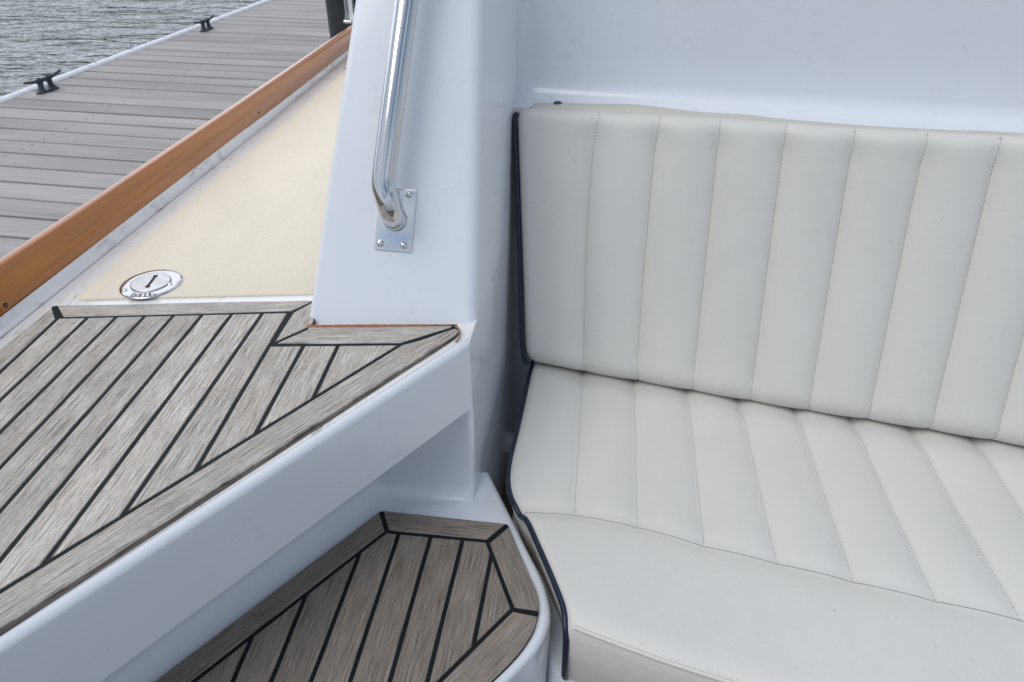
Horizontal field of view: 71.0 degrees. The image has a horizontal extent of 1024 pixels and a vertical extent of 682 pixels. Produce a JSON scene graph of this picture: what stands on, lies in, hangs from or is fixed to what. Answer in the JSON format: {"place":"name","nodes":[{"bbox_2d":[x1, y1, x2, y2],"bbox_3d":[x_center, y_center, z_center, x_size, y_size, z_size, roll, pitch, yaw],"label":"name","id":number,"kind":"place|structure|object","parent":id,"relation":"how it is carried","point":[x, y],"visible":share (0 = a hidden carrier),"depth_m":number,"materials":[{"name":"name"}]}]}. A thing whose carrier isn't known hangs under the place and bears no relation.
{"place":"outdoors","nodes":[
{"label":"outdoors","id":0,"kind":"place"},
{"bbox_2d":[0,0,329,257],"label":"dock","id":1,"kind":"object","parent":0,"point":[78,137],"visible":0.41,"depth_m":3.60,"materials":[{"name":"grey wood"}]},
{"bbox_2d":[23,69,60,94],"bbox_3d":[-2.462,-1.360,3.788,0.049,0.078,0.276,6,35,8],"label":"dock cleat","id":2,"kind":"object","parent":1,"relation":"on","point":[39,81],"visible":1,"depth_m":3.78,"materials":[{"name":"paint"}]},
{"bbox_2d":[193,15,214,31],"bbox_3d":[-2.172,-2.247,5.090,0.049,0.078,0.276,6,35,8],"label":"dock cleat","id":3,"kind":"object","parent":1,"relation":"on","point":[203,27],"visible":1,"depth_m":5.07,"materials":[{"name":"paint"}]},
{"bbox_2d":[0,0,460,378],"bbox_3d":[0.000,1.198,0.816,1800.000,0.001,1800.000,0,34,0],"label":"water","id":4,"kind":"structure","parent":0,"point":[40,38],"depth_m":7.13,"materials":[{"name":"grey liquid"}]},
{"bbox_2d":[325,0,355,38],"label":"dock piling","id":5,"kind":"object","parent":4,"relation":"in","point":[335,9],"depth_m":3.86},
{"bbox_2d":[0,0,1023,681],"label":"motor boat","id":6,"kind":"object","parent":4,"relation":"on","point":[234,446],"visible":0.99,"depth_m":1.09,"materials":[{"name":"white plastic"}]},
{"bbox_2d":[506,359,1023,681],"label":"seat cushion","id":7,"kind":"object","parent":6,"relation":"on","point":[670,534],"visible":0.97,"depth_m":1.11,"materials":[{"name":"white leather"}]},
{"bbox_2d":[512,101,1023,445],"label":"back cushion","id":8,"kind":"object","parent":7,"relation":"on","point":[875,273],"visible":1,"depth_m":1.28,"materials":[{"name":"white leather"}]}
]}

